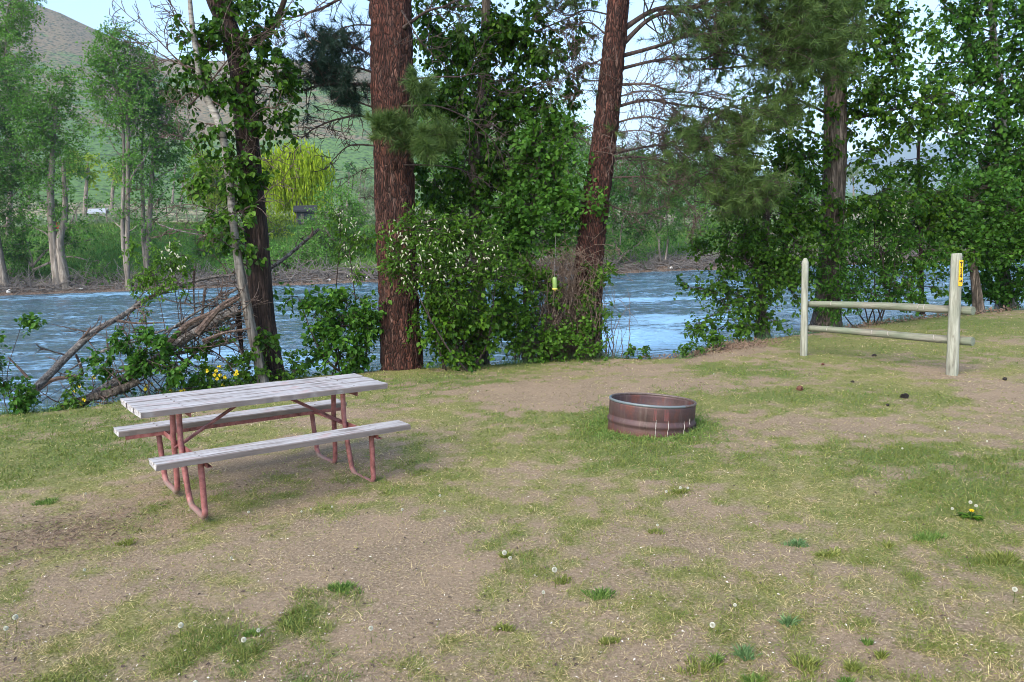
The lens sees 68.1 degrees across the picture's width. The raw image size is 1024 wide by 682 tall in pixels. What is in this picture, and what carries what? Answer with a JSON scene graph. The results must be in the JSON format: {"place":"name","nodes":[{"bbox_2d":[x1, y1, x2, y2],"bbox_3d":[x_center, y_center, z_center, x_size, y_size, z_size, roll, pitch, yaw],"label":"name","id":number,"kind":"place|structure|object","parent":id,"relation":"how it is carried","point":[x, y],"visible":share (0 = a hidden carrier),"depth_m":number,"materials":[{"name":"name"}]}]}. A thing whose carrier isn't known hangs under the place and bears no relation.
{"place":"outdoors","nodes":[
{"label":"outdoors","id":0,"kind":"place"},
{"bbox_2d":[0,0,941,223],"bbox_3d":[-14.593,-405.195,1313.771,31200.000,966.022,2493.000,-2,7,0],"label":"hills","id":1,"kind":"structure","parent":0,"point":[60,36],"depth_m":817.41,"materials":[{"name":"plant"}]},
{"bbox_2d":[66,147,111,215],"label":"valley tree","id":2,"kind":"object","parent":1,"relation":"on","point":[90,180],"visible":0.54,"depth_m":166.55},
{"bbox_2d":[99,160,125,211],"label":"valley tree","id":3,"kind":"object","parent":1,"relation":"on","point":[113,179],"visible":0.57,"depth_m":186.04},
{"bbox_2d":[170,148,188,202],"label":"valley tree","id":4,"kind":"object","parent":1,"relation":"on","point":[172,199],"visible":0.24,"depth_m":293.98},
{"bbox_2d":[168,166,196,205],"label":"valley tree","id":5,"kind":"object","parent":1,"relation":"on","point":[178,173],"visible":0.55,"depth_m":233.90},
{"bbox_2d":[339,161,357,207],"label":"valley tree","id":6,"kind":"object","parent":1,"relation":"on","point":[348,168],"visible":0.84,"depth_m":313.49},
{"bbox_2d":[348,164,374,219],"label":"bush","id":7,"kind":"object","parent":1,"relation":"on","point":[369,190],"visible":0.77,"depth_m":117.61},
{"bbox_2d":[0,198,987,231],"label":"sagebrush","id":8,"kind":"object","parent":1,"relation":"on","point":[103,220],"visible":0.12,"depth_m":121.15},
{"bbox_2d":[846,160,866,218],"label":"valley tree","id":9,"kind":"object","parent":1,"relation":"on","point":[855,173],"visible":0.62,"depth_m":294.29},
{"bbox_2d":[0,221,1022,295],"bbox_3d":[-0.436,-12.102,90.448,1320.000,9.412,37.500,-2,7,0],"label":"bank","id":10,"kind":"structure","parent":0,"point":[333,281],"depth_m":83.17,"materials":[{"name":"plant"}]},
{"bbox_2d":[3,248,42,278],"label":"bush","id":11,"kind":"object","parent":10,"relation":"on","point":[13,273],"visible":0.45,"depth_m":79.40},
{"bbox_2d":[0,55,46,286],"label":"cottonwood tree","id":12,"kind":"object","parent":10,"relation":"on","point":[9,183],"visible":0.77,"depth_m":75.11,"materials":[{"name":"plant"}]},
{"bbox_2d":[0,0,53,234],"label":"cottonwood tree","id":13,"kind":"object","parent":10,"relation":"on","point":[6,25],"visible":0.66,"depth_m":85.99,"materials":[{"name":"plant"}]},
{"bbox_2d":[0,56,106,290],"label":"cottonwood tree","id":14,"kind":"object","parent":10,"relation":"on","point":[40,115],"visible":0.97,"depth_m":74.17,"materials":[{"name":"plant"}]},
{"bbox_2d":[1,222,112,279],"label":"bush","id":15,"kind":"object","parent":10,"relation":"on","point":[19,254],"visible":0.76,"depth_m":78.02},
{"bbox_2d":[74,252,123,289],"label":"bush","id":16,"kind":"object","parent":10,"relation":"on","point":[91,269],"visible":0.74,"depth_m":76.60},
{"bbox_2d":[64,15,170,289],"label":"cottonwood tree","id":17,"kind":"object","parent":10,"relation":"on","point":[127,84],"visible":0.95,"depth_m":73.00,"materials":[{"name":"plant"}]},
{"bbox_2d":[76,204,237,221],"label":"wire fence","id":18,"kind":"object","parent":10,"relation":"on","point":[196,214],"visible":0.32,"depth_m":97.50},
{"bbox_2d":[116,48,200,274],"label":"cottonwood tree","id":19,"kind":"object","parent":10,"relation":"on","point":[168,158],"visible":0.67,"depth_m":75.85,"materials":[{"name":"plant"}]},
{"bbox_2d":[133,238,209,276],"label":"bush","id":20,"kind":"object","parent":10,"relation":"on","point":[188,264],"visible":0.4,"depth_m":78.14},
{"bbox_2d":[177,228,241,261],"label":"bush","id":21,"kind":"object","parent":10,"relation":"on","point":[195,249],"visible":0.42,"depth_m":82.72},
{"bbox_2d":[184,145,238,215],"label":"lime green tree","id":22,"kind":"object","parent":10,"relation":"on","point":[216,199],"visible":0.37,"depth_m":107.32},
{"bbox_2d":[213,252,288,278],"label":"bush","id":23,"kind":"object","parent":10,"relation":"on","point":[228,263],"visible":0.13,"depth_m":77.19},
{"bbox_2d":[239,198,295,238],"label":"bush","id":24,"kind":"object","parent":10,"relation":"on","point":[276,217],"visible":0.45,"depth_m":86.94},
{"bbox_2d":[261,136,338,223],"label":"weeping willow","id":25,"kind":"object","parent":10,"relation":"on","point":[307,181],"visible":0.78,"depth_m":93.52,"materials":[{"name":"yellow plant"}]},
{"bbox_2d":[269,235,337,270],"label":"bush","id":26,"kind":"object","parent":10,"relation":"on","point":[304,255],"visible":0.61,"depth_m":79.17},
{"bbox_2d":[293,205,316,224],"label":"shed","id":27,"kind":"structure","parent":10,"relation":"on","point":[300,210],"depth_m":90.91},
{"bbox_2d":[293,207,339,248],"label":"bush","id":28,"kind":"object","parent":10,"relation":"on","point":[302,233],"visible":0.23,"depth_m":84.33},
{"bbox_2d":[296,178,375,260],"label":"bush","id":29,"kind":"object","parent":10,"relation":"on","point":[353,208],"visible":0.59,"depth_m":82.32,"materials":[{"name":"plant"}]},
{"bbox_2d":[413,25,520,250],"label":"poplar tree","id":30,"kind":"object","parent":10,"relation":"on","point":[458,147],"visible":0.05,"depth_m":82.22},
{"bbox_2d":[0,233,965,294],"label":"flood debris","id":31,"kind":"object","parent":10,"relation":"on","point":[317,272],"visible":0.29,"depth_m":75.92,"materials":[{"name":"wood"}]},
{"bbox_2d":[487,88,609,252],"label":"poplar tree","id":32,"kind":"object","parent":10,"relation":"on","point":[579,150],"visible":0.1,"depth_m":81.78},
{"bbox_2d":[576,141,662,267],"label":"alder tree","id":33,"kind":"object","parent":10,"relation":"on","point":[614,193],"visible":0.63,"depth_m":74.94,"materials":[{"name":"plant"}]},
{"bbox_2d":[612,144,708,262],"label":"alder tree","id":34,"kind":"object","parent":10,"relation":"on","point":[670,227],"visible":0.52,"depth_m":75.46,"materials":[{"name":"plant"}]},
{"bbox_2d":[663,141,740,231],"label":"poplar tree","id":35,"kind":"object","parent":10,"relation":"on","point":[704,228],"visible":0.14,"depth_m":90.59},
{"bbox_2d":[712,149,853,238],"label":"poplar tree","id":36,"kind":"object","parent":10,"relation":"on","point":[778,217],"visible":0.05,"depth_m":86.19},
{"bbox_2d":[845,160,1020,228],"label":"poplar tree","id":37,"kind":"object","parent":10,"relation":"on","point":[971,166],"visible":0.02,"depth_m":90.22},
{"bbox_2d":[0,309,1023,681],"bbox_3d":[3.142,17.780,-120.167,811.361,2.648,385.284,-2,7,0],"label":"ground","id":38,"kind":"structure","parent":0,"point":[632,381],"depth_m":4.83,"materials":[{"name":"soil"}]},
{"bbox_2d":[0,312,47,415],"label":"leafy shrub","id":39,"kind":"object","parent":38,"relation":"on","point":[18,403],"visible":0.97,"depth_m":9.02,"materials":[{"name":"green plant"}]},
{"bbox_2d":[29,496,58,505],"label":"grass tuft","id":40,"kind":"object","parent":38,"relation":"on","point":[44,502],"visible":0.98,"depth_m":5.55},
{"bbox_2d":[9,368,93,413],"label":"leafy shrub","id":41,"kind":"object","parent":38,"relation":"on","point":[66,395],"visible":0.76,"depth_m":9.36,"materials":[{"name":"green plant"}]},
{"bbox_2d":[37,350,158,410],"bbox_3d":[-5.237,0.521,9.590,0.829,0.797,1.164,1,8,22],"label":"fallen log","id":42,"kind":"object","parent":38,"relation":"on","point":[120,389],"visible":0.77,"depth_m":9.66,"materials":[{"name":"plant"}]},
{"bbox_2d":[110,536,138,546],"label":"grass tuft","id":43,"kind":"object","parent":38,"relation":"on","point":[129,542],"visible":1,"depth_m":4.73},
{"bbox_2d":[7,247,251,405],"bbox_3d":[-5.035,-0.276,10.331,3.306,1.976,0.966,-6,8,-26],"label":"fallen log","id":44,"kind":"object","parent":38,"relation":"on","point":[43,381],"visible":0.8,"depth_m":10.08,"materials":[{"name":"wood"}]},
{"bbox_2d":[80,323,196,399],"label":"leafy shrub","id":45,"kind":"object","parent":38,"relation":"on","point":[144,366],"visible":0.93,"depth_m":9.83,"materials":[{"name":"green plant"}]},
{"bbox_2d":[119,235,194,386],"bbox_3d":[-4.710,-0.265,10.242,0.951,2.310,0.625,-1,7,9],"label":"leafy shrub","id":46,"kind":"object","parent":38,"relation":"on","point":[145,279],"visible":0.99,"depth_m":10.12,"materials":[{"name":"green plant"}]},
{"bbox_2d":[75,277,261,408],"bbox_3d":[-4.508,0.095,10.101,2.601,1.871,1.226,-7,8,-33],"label":"fallen log","id":47,"kind":"object","parent":38,"relation":"on","point":[205,324],"visible":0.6,"depth_m":10.03,"materials":[{"name":"wood"}]},
{"bbox_2d":[64,290,237,373],"bbox_3d":[-4.859,-0.167,10.318,2.191,1.004,0.577,-3,7,-11],"label":"dead branch","id":48,"kind":"object","parent":47,"relation":"on","point":[220,313],"visible":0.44,"depth_m":10.24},
{"bbox_2d":[99,317,242,353],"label":"dead branch","id":49,"kind":"object","parent":47,"relation":"on","point":[168,337],"visible":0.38,"depth_m":10.30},
{"bbox_2d":[179,322,246,362],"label":"dead branch","id":50,"kind":"object","parent":47,"relation":"on","point":[232,326],"visible":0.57,"depth_m":10.46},
{"bbox_2d":[166,266,271,348],"bbox_3d":[-4.096,-0.447,10.415,1.496,1.176,0.888,-2,7,0],"label":"fallen log","id":51,"kind":"object","parent":47,"relation":"on","point":[203,305],"visible":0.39,"depth_m":10.38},
{"bbox_2d":[160,277,236,310],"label":"dead branch","id":52,"kind":"object","parent":51,"relation":"on","point":[206,301],"visible":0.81,"depth_m":10.40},
{"bbox_2d":[130,307,249,389],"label":"leafy shrub","id":53,"kind":"object","parent":38,"relation":"on","point":[183,352],"visible":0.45,"depth_m":10.41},
{"bbox_2d":[206,365,225,386],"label":"yellow wildflower","id":54,"kind":"object","parent":38,"relation":"on","point":[214,374],"visible":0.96,"depth_m":10.21,"materials":[{"name":"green plant"}]},
{"bbox_2d":[108,0,326,382],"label":"pale bark tree","id":55,"kind":"object","parent":38,"relation":"on","point":[199,184],"visible":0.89,"depth_m":10.15,"materials":[{"name":"green plant"}]},
{"bbox_2d":[120,287,237,371],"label":"dead branch","id":56,"kind":"object","parent":55,"relation":"attached to","point":[200,309],"visible":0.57,"depth_m":10.31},
{"bbox_2d":[157,222,231,247],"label":"dead branch","id":57,"kind":"object","parent":55,"relation":"attached to","point":[176,230],"visible":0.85,"depth_m":10.30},
{"bbox_2d":[154,326,310,393],"bbox_3d":[-3.835,0.326,10.396,2.065,1.075,0.732,-4,7,-16],"label":"leafy shrub","id":58,"kind":"object","parent":38,"relation":"on","point":[244,374],"visible":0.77,"depth_m":10.38,"materials":[{"name":"green plant"}]},
{"bbox_2d":[157,0,310,380],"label":"cottonwood tree","id":59,"kind":"object","parent":38,"relation":"on","point":[238,95],"visible":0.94,"depth_m":10.32,"materials":[{"name":"green plant"}]},
{"bbox_2d":[232,305,247,358],"bbox_3d":[-3.811,-0.181,10.640,0.335,0.901,0.568,-2,7,0],"label":"broken stump","id":60,"kind":"object","parent":59,"relation":"attached to","point":[241,341],"visible":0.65,"depth_m":10.62,"materials":[{"name":"wood"}]},
{"bbox_2d":[236,227,319,295],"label":"dead branch","id":61,"kind":"object","parent":59,"relation":"attached to","point":[294,250],"visible":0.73,"depth_m":11.40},
{"bbox_2d":[242,625,265,636],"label":"grass tuft","id":62,"kind":"object","parent":38,"relation":"on","point":[248,633],"visible":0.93,"depth_m":3.54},
{"bbox_2d":[113,373,410,518],"bbox_3d":[-1.901,0.738,5.805,1.844,0.740,1.313,-5,9,-38],"label":"picnic table","id":63,"kind":"object","parent":38,"relation":"on","point":[175,406],"visible":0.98,"depth_m":5.63,"materials":[{"name":"grey wood"}]},
{"bbox_2d":[273,279,391,377],"bbox_3d":[-2.538,-0.071,11.215,1.912,1.706,1.218,-2,7,0],"label":"leafy shrub","id":64,"kind":"object","parent":38,"relation":"on","point":[364,319],"visible":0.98,"depth_m":11.13,"materials":[{"name":"green plant"}]},
{"bbox_2d":[327,579,364,594],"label":"grass tuft","id":65,"kind":"object","parent":38,"relation":"on","point":[339,587],"visible":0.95,"depth_m":3.99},
{"bbox_2d":[320,196,375,359],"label":"chokecherry shrub","id":66,"kind":"object","parent":38,"relation":"on","point":[355,240],"visible":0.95,"depth_m":11.31,"materials":[{"name":"green plant"}]},
{"bbox_2d":[252,0,530,370],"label":"ponderosa pine","id":67,"kind":"object","parent":38,"relation":"on","point":[398,138],"visible":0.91,"depth_m":10.87,"materials":[{"name":"brown plant"}]},
{"bbox_2d":[370,200,536,370],"bbox_3d":[-0.801,-0.747,10.797,2.344,2.527,1.375,-2,7,0],"label":"chokecherry shrub","id":68,"kind":"object","parent":38,"relation":"on","point":[432,274],"visible":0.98,"depth_m":10.58,"materials":[{"name":"green plant"}]},
{"bbox_2d":[402,270,538,371],"bbox_3d":[-0.600,-0.242,11.539,2.097,1.764,2.009,-2,7,0],"label":"leafy shrub","id":69,"kind":"object","parent":38,"relation":"on","point":[471,345],"visible":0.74,"depth_m":11.03,"materials":[{"name":"green plant"}]},
{"bbox_2d":[491,621,516,631],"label":"grass tuft","id":70,"kind":"object","parent":38,"relation":"on","point":[506,628],"visible":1,"depth_m":3.50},
{"bbox_2d":[412,0,601,365],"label":"cottonwood tree","id":71,"kind":"object","parent":38,"relation":"on","point":[508,37],"visible":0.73,"depth_m":12.26,"materials":[{"name":"green plant"}]},
{"bbox_2d":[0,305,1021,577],"bbox_3d":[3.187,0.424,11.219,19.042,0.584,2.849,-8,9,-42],"label":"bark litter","id":72,"kind":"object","parent":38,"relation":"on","point":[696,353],"visible":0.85,"depth_m":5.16,"materials":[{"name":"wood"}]},
{"bbox_2d":[0,313,1023,681],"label":"soil crumbs","id":73,"kind":"object","parent":38,"relation":"on","point":[518,579],"visible":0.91,"depth_m":3.90,"materials":[{"name":"soil"}]},
{"bbox_2d":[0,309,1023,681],"bbox_3d":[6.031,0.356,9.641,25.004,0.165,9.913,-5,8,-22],"label":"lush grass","id":74,"kind":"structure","parent":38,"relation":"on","point":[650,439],"depth_m":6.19,"materials":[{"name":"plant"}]},
{"bbox_2d":[0,304,1023,415],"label":"bank edge grass","id":75,"kind":"structure","parent":38,"relation":"on","point":[4,412],"depth_m":11.59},
{"bbox_2d":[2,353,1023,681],"bbox_3d":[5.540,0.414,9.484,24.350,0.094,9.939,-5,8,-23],"label":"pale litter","id":76,"kind":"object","parent":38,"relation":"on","point":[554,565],"visible":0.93,"depth_m":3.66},
{"bbox_2d":[476,101,611,362],"bbox_3d":[0.472,-1.623,12.118,2.270,4.368,1.400,-2,7,0],"label":"maple tree","id":77,"kind":"object","parent":38,"relation":"on","point":[519,224],"visible":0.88,"depth_m":11.95,"materials":[{"name":"green plant"}]},
{"bbox_2d":[550,574,572,584],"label":"grass tuft","id":78,"kind":"object","parent":38,"relation":"on","point":[562,579],"visible":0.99,"depth_m":3.97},
{"bbox_2d":[486,226,639,363],"bbox_3d":[0.803,-0.745,12.071,2.450,2.237,1.918,-3,7,-8],"label":"bramble thicket","id":79,"kind":"object","parent":38,"relation":"on","point":[550,337],"visible":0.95,"depth_m":11.67,"materials":[{"name":"green plant"}]},
{"bbox_2d":[552,234,557,290],"bbox_3d":[0.653,-1.185,11.424,0.085,0.849,0.450,-1,7,9],"label":"wasp trap","id":80,"kind":"object","parent":79,"relation":"hanging from","point":[554,283],"visible":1,"depth_m":11.26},
{"bbox_2d":[581,586,617,600],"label":"grass tuft","id":81,"kind":"object","parent":38,"relation":"on","point":[606,595],"visible":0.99,"depth_m":3.79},
{"bbox_2d":[596,635,620,644],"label":"grass tuft","id":82,"kind":"object","parent":38,"relation":"on","point":[605,639],"visible":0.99,"depth_m":3.36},
{"bbox_2d":[622,343,652,359],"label":"leafy shrub","id":83,"kind":"object","parent":38,"relation":"on","point":[631,349],"visible":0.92,"depth_m":11.61,"materials":[{"name":"green plant"}]},
{"bbox_2d":[607,392,696,436],"bbox_3d":[1.326,0.719,7.203,0.832,0.340,0.828,3,4,-1],"label":"fire ring","id":84,"kind":"object","parent":38,"relation":"on","point":[637,414],"visible":0.96,"depth_m":6.89,"materials":[{"name":"brown metal"}]},
{"bbox_2d":[673,329,725,357],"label":"leafy shrub","id":85,"kind":"object","parent":38,"relation":"on","point":[712,338],"visible":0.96,"depth_m":12.01,"materials":[{"name":"green plant"}]},
{"bbox_2d":[673,654,727,676],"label":"grass tuft","id":86,"kind":"object","parent":38,"relation":"on","point":[706,669],"visible":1,"depth_m":3.12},
{"bbox_2d":[531,0,890,356],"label":"ponderosa pine","id":87,"kind":"object","parent":38,"relation":"on","point":[825,28],"visible":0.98,"depth_m":11.81,"materials":[{"name":"green plant"}]},
{"bbox_2d":[703,650,724,664],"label":"grass tuft","id":88,"kind":"object","parent":38,"relation":"on","point":[719,658],"visible":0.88,"depth_m":3.17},
{"bbox_2d":[730,643,762,661],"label":"grass tuft","id":89,"kind":"object","parent":38,"relation":"on","point":[746,652],"visible":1,"depth_m":3.20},
{"bbox_2d":[737,671,768,681],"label":"grass tuft","id":90,"kind":"object","parent":38,"relation":"on","point":[753,676],"visible":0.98,"depth_m":3.02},
{"bbox_2d":[673,180,834,343],"bbox_3d":[4.349,-1.305,13.606,3.012,3.189,1.570,-2,7,0],"label":"alder tree","id":91,"kind":"object","parent":38,"relation":"on","point":[783,273],"visible":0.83,"depth_m":13.46,"materials":[{"name":"green plant"}]},
{"bbox_2d":[776,613,802,626],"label":"grass tuft","id":92,"kind":"object","parent":38,"relation":"on","point":[788,621],"visible":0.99,"depth_m":3.46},
{"bbox_2d":[781,537,808,547],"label":"grass tuft","id":93,"kind":"object","parent":38,"relation":"on","point":[800,542],"visible":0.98,"depth_m":4.36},
{"bbox_2d":[784,650,825,678],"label":"grass tuft","id":94,"kind":"object","parent":38,"relation":"on","point":[806,660],"visible":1,"depth_m":3.12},
{"bbox_2d":[813,545,842,557],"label":"grass tuft","id":95,"kind":"object","parent":38,"relation":"on","point":[837,551],"visible":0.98,"depth_m":4.21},
{"bbox_2d":[695,0,993,326],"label":"cottonwood tree","id":96,"kind":"object","parent":38,"relation":"on","point":[838,109],"visible":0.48,"depth_m":13.93,"materials":[{"name":"green plant"}]},
{"bbox_2d":[842,656,866,671],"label":"grass tuft","id":97,"kind":"object","parent":38,"relation":"on","point":[849,667],"visible":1,"depth_m":3.08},
{"bbox_2d":[793,185,954,326],"bbox_3d":[6.764,-1.556,14.489,3.548,2.838,1.483,-4,7,-13],"label":"chokecherry shrub","id":98,"kind":"object","parent":38,"relation":"on","point":[852,238],"visible":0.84,"depth_m":14.43,"materials":[{"name":"green plant"}]},
{"bbox_2d":[872,647,891,659],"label":"grass tuft","id":99,"kind":"object","parent":38,"relation":"on","point":[880,654],"visible":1,"depth_m":3.17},
{"bbox_2d":[800,253,975,375],"bbox_3d":[4.947,-0.343,10.207,0.229,1.650,2.410,-6,8,-30],"label":"rail fence","id":100,"kind":"object","parent":38,"relation":"on","point":[954,310],"visible":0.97,"depth_m":9.80,"materials":[{"name":"wood"}]},
{"bbox_2d":[958,260,962,285],"bbox_3d":[5.437,-0.823,9.171,0.066,0.315,0.006,-5,8,-21],"label":"campsite sign","id":101,"kind":"object","parent":100,"relation":"attached to","point":[960,282],"visible":1,"depth_m":9.17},
{"bbox_2d":[869,129,982,316],"bbox_3d":[8.299,-2.523,15.511,2.373,4.084,1.494,-2,7,0],"label":"cottonwood tree","id":102,"kind":"object","parent":38,"relation":"on","point":[918,172],"visible":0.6,"depth_m":15.34,"materials":[{"name":"green plant"}]},
{"bbox_2d":[906,529,952,542],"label":"grass tuft","id":103,"kind":"object","parent":38,"relation":"on","point":[923,536],"visible":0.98,"depth_m":4.38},
{"bbox_2d":[885,163,1023,312],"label":"maple tree","id":104,"kind":"object","parent":38,"relation":"on","point":[977,237],"visible":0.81,"depth_m":15.70,"materials":[{"name":"green plant"}]},
{"bbox_2d":[899,0,1023,310],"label":"cottonwood tree","id":105,"kind":"object","parent":38,"relation":"on","point":[1002,135],"visible":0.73,"depth_m":16.64,"materials":[{"name":"green plant"}]},
{"bbox_2d":[957,509,984,520],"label":"dandelion","id":106,"kind":"object","parent":38,"relation":"on","point":[970,514],"visible":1,"depth_m":4.66,"materials":[{"name":"green plant"}]},
{"bbox_2d":[943,249,1023,309],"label":"leafy shrub","id":107,"kind":"object","parent":38,"relation":"on","point":[996,290],"visible":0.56,"depth_m":16.89,"materials":[{"name":"green plant"}]},
{"bbox_2d":[975,548,1021,565],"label":"grass tuft","id":108,"kind":"object","parent":38,"relation":"on","point":[1002,555],"visible":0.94,"depth_m":4.08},
{"bbox_2d":[0,311,1023,681],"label":"lawn grass","id":109,"kind":"structure","parent":0,"point":[512,531],"depth_m":4.67,"materials":[{"name":"plant"}]},
{"bbox_2d":[0,259,1023,413],"bbox_3d":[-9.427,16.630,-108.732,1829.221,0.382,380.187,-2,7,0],"label":"river","id":110,"kind":"structure","parent":0,"point":[658,312],"depth_m":32.16,"materials":[{"name":"liquid"}]},
{"bbox_2d":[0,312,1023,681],"bbox_3d":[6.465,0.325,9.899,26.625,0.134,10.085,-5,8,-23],"label":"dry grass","id":111,"kind":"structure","parent":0,"point":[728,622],"depth_m":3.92,"materials":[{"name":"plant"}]},
{"bbox_2d":[26,0,1023,168],"label":"sky","id":112,"kind":"structure","parent":0,"point":[91,13],"materials":[{"name":"white"}]},
{"bbox_2d":[757,142,1018,194],"bbox_3d":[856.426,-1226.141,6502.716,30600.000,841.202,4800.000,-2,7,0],"label":"mountains","id":113,"kind":"structure","parent":0,"point":[912,154],"depth_m":5949.41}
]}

